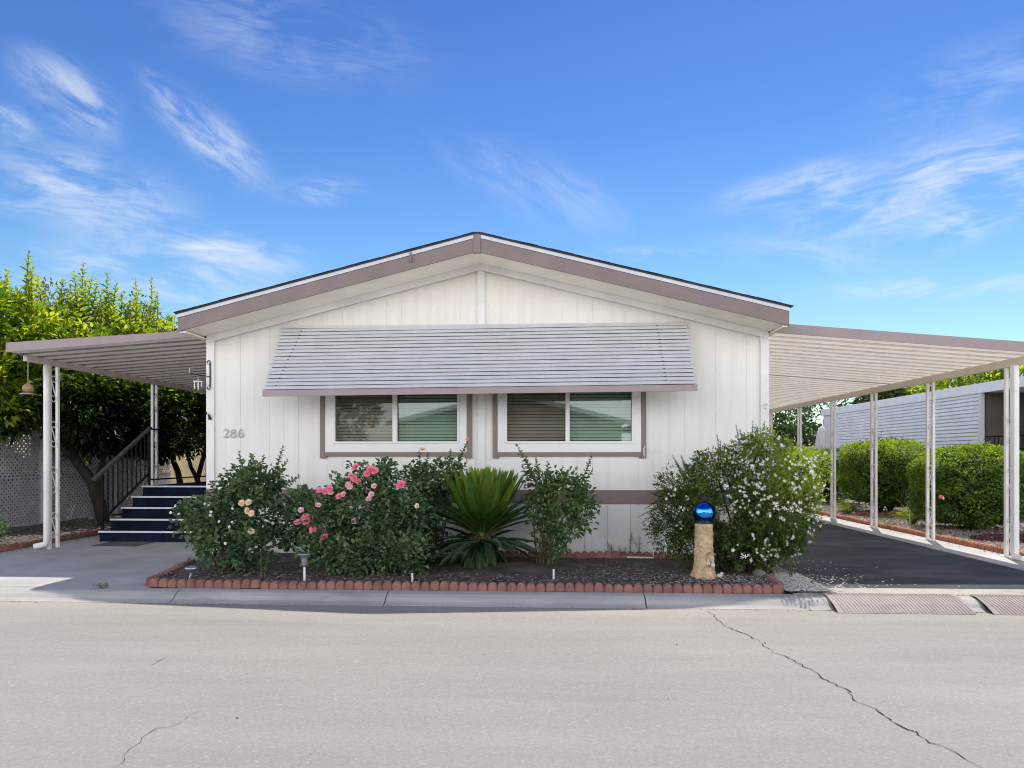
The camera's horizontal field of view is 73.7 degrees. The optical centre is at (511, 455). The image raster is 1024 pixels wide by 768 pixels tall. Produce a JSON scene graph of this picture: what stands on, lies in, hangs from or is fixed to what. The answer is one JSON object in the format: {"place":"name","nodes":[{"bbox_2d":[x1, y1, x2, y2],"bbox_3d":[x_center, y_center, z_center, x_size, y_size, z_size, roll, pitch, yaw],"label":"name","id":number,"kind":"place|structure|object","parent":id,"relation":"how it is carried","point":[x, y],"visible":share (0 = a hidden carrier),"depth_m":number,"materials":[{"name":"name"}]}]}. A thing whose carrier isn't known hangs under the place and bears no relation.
{"place":"outdoors","nodes":[
{"label":"outdoors","id":0,"kind":"place"},
{"bbox_2d":[0,535,204,587],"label":"driveway slab","id":1,"kind":"structure","parent":0,"point":[82,562],"depth_m":8.89,"materials":[{"name":"concrete"}]},
{"bbox_2d":[6,331,205,549],"bbox_3d":[-5.499,-0.168,13.209,2.960,3.135,7.506,0,0,3],"label":"porch awning","id":2,"kind":"object","parent":1,"relation":"on","point":[167,359],"visible":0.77,"depth_m":10.38,"materials":[{"name":"metal"}]},
{"bbox_2d":[19,382,36,394],"bbox_3d":[-6.955,-1.142,9.809,0.210,0.516,0.207,0,0,3],"label":"bird feeder","id":3,"kind":"object","parent":2,"relation":"hanging from","point":[27,388],"visible":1,"depth_m":9.77,"materials":[{"name":"beige ceramic"}]},
{"bbox_2d":[91,541,152,546],"bbox_3d":[-6.167,1.393,10.836,0.700,0.011,0.530,0,0,3],"label":"door mat","id":4,"kind":"object","parent":1,"relation":"on","point":[125,543],"depth_m":10.83,"materials":[{"name":"black rubber"}]},
{"bbox_2d":[98,481,205,541],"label":"entry steps","id":5,"kind":"structure","parent":1,"relation":"on","point":[146,516],"depth_m":11.72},
{"bbox_2d":[91,427,151,530],"bbox_3d":[-6.746,0.429,11.867,0.075,1.942,1.610,0,0,3],"label":"step railing","id":6,"kind":"object","parent":5,"relation":"on","point":[113,461],"visible":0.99,"depth_m":11.88,"materials":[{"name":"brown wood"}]},
{"bbox_2d":[151,428,205,479],"bbox_3d":[-5.348,0.013,13.651,2.645,1.055,2.094,0,0,3],"label":"landing railing","id":7,"kind":"object","parent":5,"relation":"on","point":[177,431],"visible":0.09,"depth_m":13.56,"materials":[{"name":"metal"}]},
{"bbox_2d":[146,570,168,585],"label":"edging block","id":8,"kind":"structure","parent":1,"relation":"on","point":[160,574],"depth_m":7.54,"materials":[{"name":"brick"}]},
{"bbox_2d":[166,564,184,574],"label":"edging block","id":9,"kind":"structure","parent":1,"relation":"on","point":[175,568],"depth_m":8.09,"materials":[{"name":"brick"}]},
{"bbox_2d":[173,559,195,566],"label":"edging block","id":10,"kind":"structure","parent":1,"relation":"on","point":[186,562],"depth_m":8.50,"materials":[{"name":"brick"}]},
{"bbox_2d":[162,448,204,483],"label":"tan house","id":11,"kind":"structure","parent":0,"point":[187,470],"depth_m":28.11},
{"bbox_2d":[2,490,954,594],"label":"yard","id":12,"kind":"structure","parent":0,"point":[786,592],"depth_m":7.42,"materials":[{"name":"brown soil"}]},
{"bbox_2d":[0,427,53,521],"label":"lattice fence","id":13,"kind":"object","parent":12,"relation":"on","point":[16,480],"visible":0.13,"depth_m":14.42,"materials":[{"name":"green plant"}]},
{"bbox_2d":[0,280,54,445],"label":"laurel tree","id":14,"kind":"object","parent":12,"relation":"on","point":[19,410],"visible":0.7,"depth_m":12.27,"materials":[{"name":"green plant"}]},
{"bbox_2d":[23,538,52,547],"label":"edging block","id":15,"kind":"structure","parent":12,"relation":"on","point":[27,544],"depth_m":10.57,"materials":[{"name":"brick"}]},
{"bbox_2d":[0,513,121,544],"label":"soil bed","id":16,"kind":"object","parent":12,"relation":"on","point":[32,533],"visible":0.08,"depth_m":12.76,"materials":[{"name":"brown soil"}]},
{"bbox_2d":[0,508,11,541],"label":"shrub","id":17,"kind":"object","parent":16,"relation":"on","point":[3,531],"visible":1,"depth_m":10.54,"materials":[{"name":"green plant"}]},
{"bbox_2d":[0,542,23,551],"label":"edging block","id":18,"kind":"structure","parent":16,"relation":"on","point":[14,546],"depth_m":10.20,"materials":[{"name":"brick"}]},
{"bbox_2d":[77,529,99,537],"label":"edging block","id":19,"kind":"structure","parent":16,"relation":"on","point":[87,533],"depth_m":11.89,"materials":[{"name":"ceramic"}]},
{"bbox_2d":[52,533,77,542],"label":"edging block","id":20,"kind":"structure","parent":12,"relation":"on","point":[64,537],"depth_m":11.38,"materials":[{"name":"brick"}]},
{"bbox_2d":[0,430,170,528],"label":"lattice fence","id":21,"kind":"object","parent":12,"relation":"on","point":[38,499],"visible":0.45,"depth_m":13.85,"materials":[{"name":"grey wood"}]},
{"bbox_2d":[25,446,146,514],"bbox_3d":[-10.892,0.340,17.577,2.268,2.337,3.920,0,0,3],"label":"background shrub","id":22,"kind":"object","parent":12,"relation":"on","point":[85,486],"visible":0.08,"depth_m":16.80,"materials":[{"name":"green plant"}]},
{"bbox_2d":[0,277,177,494],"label":"tree","id":23,"kind":"object","parent":12,"relation":"on","point":[48,287],"visible":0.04,"depth_m":20.41,"materials":[{"name":"green plant"}]},
{"bbox_2d":[0,251,205,522],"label":"laurel tree","id":24,"kind":"object","parent":12,"relation":"on","point":[103,417],"visible":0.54,"depth_m":13.64,"materials":[{"name":"green plant"}]},
{"bbox_2d":[35,391,205,482],"bbox_3d":[-8.461,-1.029,17.562,7.543,4.924,4.527,0,0,3],"label":"shade tree","id":25,"kind":"object","parent":12,"relation":"on","point":[198,402],"visible":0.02,"depth_m":17.27,"materials":[{"name":"green plant"}]},
{"bbox_2d":[120,447,205,498],"bbox_3d":[-8.598,0.500,22.302,10.635,1.800,0.150,0,0,3],"label":"back lattice fence","id":26,"kind":"object","parent":12,"relation":"on","point":[195,462],"visible":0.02,"depth_m":22.35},
{"bbox_2d":[149,577,205,587],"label":"edging block","id":27,"kind":"structure","parent":12,"relation":"on","point":[176,582],"depth_m":7.25,"materials":[{"name":"brick"}]},
{"bbox_2d":[205,579,261,588],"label":"edging block","id":28,"kind":"structure","parent":12,"relation":"on","point":[231,583],"depth_m":7.22,"materials":[{"name":"ceramic"}]},
{"bbox_2d":[260,580,316,588],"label":"edging block","id":29,"kind":"structure","parent":12,"relation":"on","point":[276,584],"depth_m":7.19,"materials":[{"name":"brick"}]},
{"bbox_2d":[317,580,372,589],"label":"edging block","id":30,"kind":"structure","parent":12,"relation":"on","point":[343,585],"depth_m":7.17,"materials":[{"name":"ceramic"}]},
{"bbox_2d":[373,580,429,590],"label":"edging block","id":31,"kind":"structure","parent":12,"relation":"on","point":[398,585],"depth_m":7.13,"materials":[{"name":"brick"}]},
{"bbox_2d":[430,580,487,590],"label":"edging block","id":32,"kind":"structure","parent":12,"relation":"on","point":[455,585],"depth_m":7.10,"materials":[{"name":"ceramic"}]},
{"bbox_2d":[160,553,783,586],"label":"bark mulch","id":33,"kind":"object","parent":12,"relation":"on","point":[582,579],"visible":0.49,"depth_m":7.60,"materials":[{"name":"brown wood"}]},
{"bbox_2d":[184,565,198,578],"bbox_3d":[-3.518,1.288,7.500,0.150,0.172,0.148,0,0,3],"label":"path light","id":34,"kind":"object","parent":33,"relation":"on","point":[191,569],"visible":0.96,"depth_m":7.47,"materials":[{"name":"metal"}]},
{"bbox_2d":[215,543,225,572],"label":"weed","id":35,"kind":"object","parent":33,"relation":"on","point":[220,559],"visible":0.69,"depth_m":7.86,"materials":[{"name":"green plant"}]},
{"bbox_2d":[167,445,309,573],"bbox_3d":[-3.154,0.640,8.148,1.678,1.540,1.085,0,0,3],"label":"rose bush","id":36,"kind":"object","parent":33,"relation":"on","point":[219,515],"visible":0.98,"depth_m":7.98,"materials":[{"name":"green plant"}]},
{"bbox_2d":[258,548,270,576],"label":"weed","id":37,"kind":"object","parent":33,"relation":"on","point":[261,564],"visible":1,"depth_m":7.60,"materials":[{"name":"green plant"}]},
{"bbox_2d":[298,553,311,580],"bbox_3d":[-2.230,1.204,7.337,0.148,0.312,0.148,0,0,3],"label":"path light","id":38,"kind":"object","parent":33,"relation":"on","point":[304,557],"visible":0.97,"depth_m":7.32,"materials":[{"name":"white plastic"}]},
{"bbox_2d":[278,455,441,577],"bbox_3d":[-1.839,0.701,8.058,2.048,1.421,1.121,0,0,3],"label":"pink rose bush","id":39,"kind":"object","parent":33,"relation":"on","point":[389,529],"visible":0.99,"depth_m":7.84,"materials":[{"name":"green plant"}]},
{"bbox_2d":[376,560,387,575],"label":"weed","id":40,"kind":"object","parent":33,"relation":"on","point":[383,572],"visible":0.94,"depth_m":7.69,"materials":[{"name":"green plant"}]},
{"bbox_2d":[394,437,468,562],"bbox_3d":[-1.106,0.583,8.667,1.121,1.653,0.763,0,0,3],"label":"tall rose bush","id":41,"kind":"object","parent":33,"relation":"on","point":[435,488],"visible":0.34,"depth_m":8.60,"materials":[{"name":"green plant"}]},
{"bbox_2d":[425,466,548,568],"bbox_3d":[-0.347,0.774,8.350,1.646,1.327,1.597,0,0,3],"label":"sago palm","id":42,"kind":"object","parent":33,"relation":"on","point":[482,499],"visible":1,"depth_m":8.07,"materials":[{"name":"green plant"}]},
{"bbox_2d":[500,550,526,556],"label":"edging block","id":43,"kind":"structure","parent":33,"relation":"on","point":[506,553],"depth_m":8.94,"materials":[{"name":"ceramic"}]},
{"bbox_2d":[178,561,915,587],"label":"fallen petals","id":44,"kind":"object","parent":33,"relation":"on","point":[709,581],"visible":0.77,"depth_m":7.42,"materials":[{"name":"plant"}]},
{"bbox_2d":[527,551,572,557],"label":"edging block","id":45,"kind":"structure","parent":33,"relation":"on","point":[569,554],"depth_m":8.93,"materials":[{"name":"ceramic"}]},
{"bbox_2d":[515,444,602,563],"bbox_3d":[0.585,0.626,8.332,0.873,1.562,0.912,0,0,42],"label":"climbing rose bush","id":46,"kind":"object","parent":33,"relation":"on","point":[571,512],"visible":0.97,"depth_m":8.27,"materials":[{"name":"green plant"}]},
{"bbox_2d":[573,551,619,558],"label":"edging block","id":47,"kind":"structure","parent":33,"relation":"on","point":[593,554],"depth_m":8.89,"materials":[{"name":"brick"}]},
{"bbox_2d":[627,549,653,557],"bbox_3d":[1.661,1.259,8.818,0.340,0.122,0.042,0,0,3],"label":"irrigation pipe","id":48,"kind":"object","parent":33,"relation":"on","point":[642,557],"visible":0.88,"depth_m":8.81,"materials":[{"name":"white plastic"}]},
{"bbox_2d":[620,551,665,558],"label":"edging block","id":49,"kind":"structure","parent":33,"relation":"on","point":[623,554],"depth_m":8.87,"materials":[{"name":"brick"}]},
{"bbox_2d":[666,553,693,558],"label":"edging block","id":50,"kind":"structure","parent":33,"relation":"on","point":[670,555],"depth_m":8.86,"materials":[{"name":"brick"}]},
{"bbox_2d":[690,523,716,579],"bbox_3d":[2.161,1.060,7.654,0.328,0.600,0.332,0,0,3],"label":"stump pedestal","id":51,"kind":"object","parent":33,"relation":"on","point":[704,564],"visible":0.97,"depth_m":7.57,"materials":[{"name":"beige stone"}]},
{"bbox_2d":[692,501,715,523],"bbox_3d":[2.150,0.634,7.650,0.256,0.256,0.255,0,0,3],"label":"gazing ball","id":52,"kind":"object","parent":51,"relation":"on","point":[703,512],"visible":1,"depth_m":7.56,"materials":[{"name":"blue glass"}]},
{"bbox_2d":[639,421,833,575],"bbox_3d":[2.592,0.486,8.041,2.181,1.854,1.170,0,0,20],"label":"jasmine bush","id":53,"kind":"object","parent":33,"relation":"on","point":[747,536],"visible":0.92,"depth_m":7.82,"materials":[{"name":"green plant"}]},
{"bbox_2d":[752,570,765,576],"bbox_3d":[2.771,1.320,7.639,0.150,0.098,0.110,0,0,3],"label":"garden stone","id":54,"kind":"object","parent":33,"relation":"on","point":[758,573],"visible":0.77,"depth_m":7.60,"materials":[{"name":"grey stone"}]},
{"bbox_2d":[173,232,792,556],"bbox_3d":[0.020,-0.728,17.940,7.856,4.215,18.762,0,0,3],"label":"mobile home","id":55,"kind":"object","parent":12,"relation":"on","point":[495,349],"visible":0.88,"depth_m":9.11,"materials":[{"name":"white"}]},
{"bbox_2d":[190,360,210,389],"bbox_3d":[-4.266,-1.114,9.335,0.267,0.404,0.031,0,0,-21],"label":"scroll bracket","id":56,"kind":"object","parent":55,"relation":"attached to","point":[209,376],"visible":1,"depth_m":9.37,"materials":[{"name":"metal"}]},
{"bbox_2d":[189,368,202,389],"bbox_3d":[-4.305,-1.049,9.306,0.176,0.302,0.121,0,0,3],"label":"wind chime","id":57,"kind":"object","parent":56,"relation":"hanging from","point":[198,382],"visible":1,"depth_m":9.26,"materials":[{"name":"white metal"}]},
{"bbox_2d":[320,394,471,457],"bbox_3d":[-1.559,-0.496,9.619,2.083,1.048,0.742,0,0,3],"label":"window","id":58,"kind":"structure","parent":55,"relation":"in","point":[351,425],"depth_m":9.31,"materials":[{"name":"glass"}]},
{"bbox_2d":[493,392,645,457],"bbox_3d":[0.781,-0.496,9.502,2.049,1.048,0.742,0,0,3],"label":"window","id":59,"kind":"structure","parent":55,"relation":"in","point":[586,423],"depth_m":9.19,"materials":[{"name":"white plastic"}]},
{"bbox_2d":[488,582,544,591],"bbox_3d":[0.047,1.362,7.104,0.599,0.092,0.072,1,-2,3],"label":"edging block","id":60,"kind":"object","parent":12,"relation":"on","point":[520,586],"depth_m":7.07,"materials":[{"name":"ceramic"}]},
{"bbox_2d":[546,582,603,591],"bbox_3d":[0.648,1.358,7.081,0.598,0.092,0.072,0,-6,4],"label":"edging block","id":61,"kind":"object","parent":12,"relation":"on","point":[571,587],"depth_m":7.05,"materials":[{"name":"ceramic"}]},
{"bbox_2d":[604,583,662,592],"bbox_3d":[1.249,1.366,7.051,0.598,0.092,0.072,0,-2,3],"label":"edging block","id":62,"kind":"object","parent":12,"relation":"on","point":[636,588],"depth_m":7.02,"materials":[{"name":"brick"}]},
{"bbox_2d":[662,583,721,592],"bbox_3d":[1.850,1.355,7.013,0.598,0.092,0.072,0,2,4],"label":"edging block","id":63,"kind":"object","parent":12,"relation":"on","point":[689,588],"depth_m":6.98,"materials":[{"name":"ceramic"}]},
{"bbox_2d":[721,583,781,593],"bbox_3d":[2.452,1.356,6.991,0.598,0.092,0.072,0,-2,3],"label":"edging block","id":64,"kind":"object","parent":12,"relation":"on","point":[756,588],"depth_m":6.96,"materials":[{"name":"ceramic"}]},
{"bbox_2d":[765,574,783,592],"bbox_3d":[2.799,1.352,7.289,0.072,0.092,0.599,2,1,9],"label":"edging block","id":65,"kind":"object","parent":12,"relation":"on","point":[771,578],"depth_m":7.23,"materials":[{"name":"ceramic"}]},
{"bbox_2d":[773,446,814,489],"bbox_3d":[8.216,0.525,25.171,8.100,1.750,0.100,0,0,3],"label":"garden fence","id":66,"kind":"object","parent":12,"relation":"on","point":[812,447],"depth_m":25.00,"materials":[{"name":"white"}]},
{"bbox_2d":[770,566,825,592],"bbox_3d":[3.233,1.385,7.865,0.383,0.025,1.938,0,0,13],"label":"gravel patch","id":67,"kind":"object","parent":12,"relation":"on","point":[781,570],"visible":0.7,"depth_m":7.56,"materials":[{"name":"grey gravel"}]},
{"bbox_2d":[784,552,794,576],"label":"weed","id":68,"kind":"object","parent":67,"relation":"on","point":[790,564],"visible":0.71,"depth_m":7.78,"materials":[{"name":"green plant"}]},
{"bbox_2d":[770,572,835,590],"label":"pale gravel","id":69,"kind":"structure","parent":67,"relation":"on","point":[813,588],"depth_m":7.31,"materials":[{"name":"grey gravel"}]},
{"bbox_2d":[773,399,850,445],"bbox_3d":[10.586,-0.281,27.090,5.570,4.526,3.999,0,0,33],"label":"background tree","id":70,"kind":"object","parent":12,"relation":"on","point":[789,428],"visible":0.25,"depth_m":26.14,"materials":[{"name":"green plant"}]},
{"bbox_2d":[820,511,829,516],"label":"edging block","id":71,"kind":"structure","parent":12,"relation":"on","point":[824,513],"depth_m":16.02,"materials":[{"name":"red brick"}]},
{"bbox_2d":[841,516,854,521],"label":"edging block","id":72,"kind":"structure","parent":12,"relation":"on","point":[848,518],"depth_m":14.78,"materials":[{"name":"orange ceramic"}]},
{"bbox_2d":[854,518,869,525],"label":"edging block","id":73,"kind":"structure","parent":12,"relation":"on","point":[857,520],"depth_m":14.18,"materials":[{"name":"orange brick"}]},
{"bbox_2d":[850,388,908,404],"bbox_3d":[17.578,-1.360,32.268,2.941,5.530,2.740,0,0,-28],"label":"background tree","id":74,"kind":"object","parent":12,"relation":"on","point":[887,394],"visible":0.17,"depth_m":31.64,"materials":[{"name":"green plant"}]},
{"bbox_2d":[882,524,899,530],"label":"edging block","id":75,"kind":"structure","parent":12,"relation":"on","point":[893,527],"depth_m":12.91,"materials":[{"name":"red brick"}]},
{"bbox_2d":[783,496,1023,550],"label":"gravel bed","id":76,"kind":"object","parent":12,"relation":"on","point":[955,535],"visible":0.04,"depth_m":13.46,"materials":[{"name":"beige gravel"}]},
{"bbox_2d":[787,446,853,502],"bbox_3d":[9.122,0.551,20.167,2.074,1.731,2.271,0,0,3],"label":"clipped hedge","id":77,"kind":"object","parent":76,"relation":"on","point":[827,498],"visible":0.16,"depth_m":19.50,"materials":[{"name":"green plant"}]},
{"bbox_2d":[815,426,829,454],"bbox_3d":[9.868,0.220,21.735,0.472,2.360,0.472,0,0,-31],"label":"patio umbrella","id":78,"kind":"object","parent":76,"relation":"on","point":[822,441],"visible":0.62,"depth_m":21.62,"materials":[{"name":"fabric"}]},
{"bbox_2d":[826,492,867,513],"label":"strappy plant","id":79,"kind":"object","parent":76,"relation":"on","point":[847,509],"visible":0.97,"depth_m":15.95,"materials":[{"name":"green plant"}]},
{"bbox_2d":[852,512,878,515],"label":"edging block","id":80,"kind":"structure","parent":76,"relation":"on","point":[859,513],"depth_m":15.58,"materials":[{"name":"red brick"}]},
{"bbox_2d":[836,431,925,512],"bbox_3d":[8.934,0.409,16.430,1.905,2.009,2.282,0,0,3],"label":"clipped hedge","id":81,"kind":"object","parent":76,"relation":"on","point":[893,478],"visible":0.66,"depth_m":15.93,"materials":[{"name":"green plant"}]},
{"bbox_2d":[879,512,904,515],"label":"edging block","id":82,"kind":"structure","parent":76,"relation":"on","point":[885,514],"depth_m":15.56,"materials":[{"name":"brown brick"}]},
{"bbox_2d":[886,499,929,524],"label":"strappy plant","id":83,"kind":"object","parent":76,"relation":"on","point":[914,519],"visible":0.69,"depth_m":13.56,"materials":[{"name":"green plant"}]},
{"bbox_2d":[906,439,1023,530],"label":"clipped hedge","id":84,"kind":"object","parent":76,"relation":"on","point":[969,490],"visible":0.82,"depth_m":12.15,"materials":[{"name":"green plant"}]},
{"bbox_2d":[968,533,1023,542],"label":"ground cover","id":85,"kind":"object","parent":76,"relation":"on","point":[994,537],"visible":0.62,"depth_m":10.96,"materials":[{"name":"purple plant"}]},
{"bbox_2d":[898,527,917,534],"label":"edging block","id":86,"kind":"structure","parent":12,"relation":"on","point":[907,530],"depth_m":12.34,"materials":[{"name":"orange brick"}]},
{"bbox_2d":[821,376,1023,519],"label":"louvred house","id":87,"kind":"structure","parent":12,"relation":"on","point":[973,413],"depth_m":17.73,"materials":[{"name":"white paint"}]},
{"bbox_2d":[915,531,936,538],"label":"edging block","id":88,"kind":"structure","parent":12,"relation":"on","point":[920,533],"depth_m":11.87,"materials":[{"name":"orange brick"}]},
{"bbox_2d":[935,535,958,543],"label":"edging block","id":89,"kind":"structure","parent":12,"relation":"on","point":[949,539],"depth_m":11.14,"materials":[{"name":"orange brick"}]},
{"bbox_2d":[901,371,1000,394],"bbox_3d":[19.979,-1.528,31.076,4.458,5.842,3.673,0,0,3],"label":"background tree","id":90,"kind":"object","parent":12,"relation":"on","point":[944,384],"visible":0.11,"depth_m":30.42,"materials":[{"name":"green plant"}]},
{"bbox_2d":[956,539,982,548],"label":"edging block","id":91,"kind":"structure","parent":12,"relation":"on","point":[972,544],"depth_m":10.54,"materials":[{"name":"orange brick"}]},
{"bbox_2d":[949,365,1023,386],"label":"background tree","id":92,"kind":"object","parent":12,"relation":"on","point":[986,378],"visible":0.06,"depth_m":31.35,"materials":[{"name":"green plant"}]},
{"bbox_2d":[981,544,1009,553],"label":"edging block","id":93,"kind":"structure","parent":12,"relation":"on","point":[991,548],"depth_m":10.00,"materials":[{"name":"orange brick"}]},
{"bbox_2d":[10,593,987,718],"bbox_3d":[0.221,1.442,4.830,17.934,0.112,4.570,0,0,3],"label":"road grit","id":94,"kind":"object","parent":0,"point":[442,605],"visible":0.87,"depth_m":6.82,"materials":[{"name":"grey stone"}]},
{"bbox_2d":[0,601,1023,767],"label":"road","id":95,"kind":"structure","parent":0,"point":[86,685],"depth_m":4.42,"materials":[{"name":"grey asphalt"}]},
{"bbox_2d":[709,612,966,759],"bbox_3d":[2.083,1.496,4.706,0.126,0.001,3.823,0,0,-8],"label":"road crack","id":96,"kind":"object","parent":95,"relation":"on","point":[848,692],"visible":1,"depth_m":4.24,"materials":[{"name":"black asphalt"}]},
{"bbox_2d":[822,593,975,614],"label":"kerb ramp","id":97,"kind":"structure","parent":95,"relation":"on","point":[886,603],"depth_m":6.61,"materials":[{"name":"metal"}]},
{"bbox_2d":[969,594,1023,614],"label":"kerb ramp","id":98,"kind":"structure","parent":95,"relation":"on","point":[1000,604],"depth_m":6.59,"materials":[{"name":"concrete"}]},
{"bbox_2d":[0,0,1023,456],"label":"sky","id":99,"kind":"structure","parent":0,"point":[851,164],"materials":[{"name":"blue"}]},
{"bbox_2d":[769,512,1023,588],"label":"carport driveway","id":100,"kind":"structure","parent":0,"point":[851,554],"depth_m":8.65,"materials":[{"name":"black asphalt"}]},
{"bbox_2d":[13,516,997,553],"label":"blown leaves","id":101,"kind":"object","parent":100,"relation":"on","point":[824,516],"visible":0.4,"depth_m":11.02,"materials":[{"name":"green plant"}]},
{"bbox_2d":[784,507,1023,570],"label":"driveway strip","id":102,"kind":"object","parent":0,"point":[981,555],"visible":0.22,"depth_m":10.88,"materials":[{"name":"concrete"}]},
{"bbox_2d":[768,324,1023,560],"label":"carport awning","id":103,"kind":"object","parent":102,"relation":"on","point":[811,365],"visible":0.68,"depth_m":10.35,"materials":[{"name":"metal"}]},
{"bbox_2d":[794,588,1023,595],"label":"driveway apron","id":104,"kind":"object","parent":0,"point":[963,592],"visible":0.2,"depth_m":7.04,"materials":[{"name":"concrete"}]},
{"label":"ground","id":105,"kind":"structure","parent":0,"visible":0},
{"bbox_2d":[0,586,987,611],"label":"kerb","id":106,"kind":"structure","parent":105,"relation":"on","point":[821,602],"depth_m":6.93,"materials":[{"name":"concrete"}]},
{"bbox_2d":[90,582,108,588],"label":"weed","id":107,"kind":"object","parent":106,"relation":"on","point":[104,585],"visible":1,"depth_m":7.22,"materials":[{"name":"green plant"}]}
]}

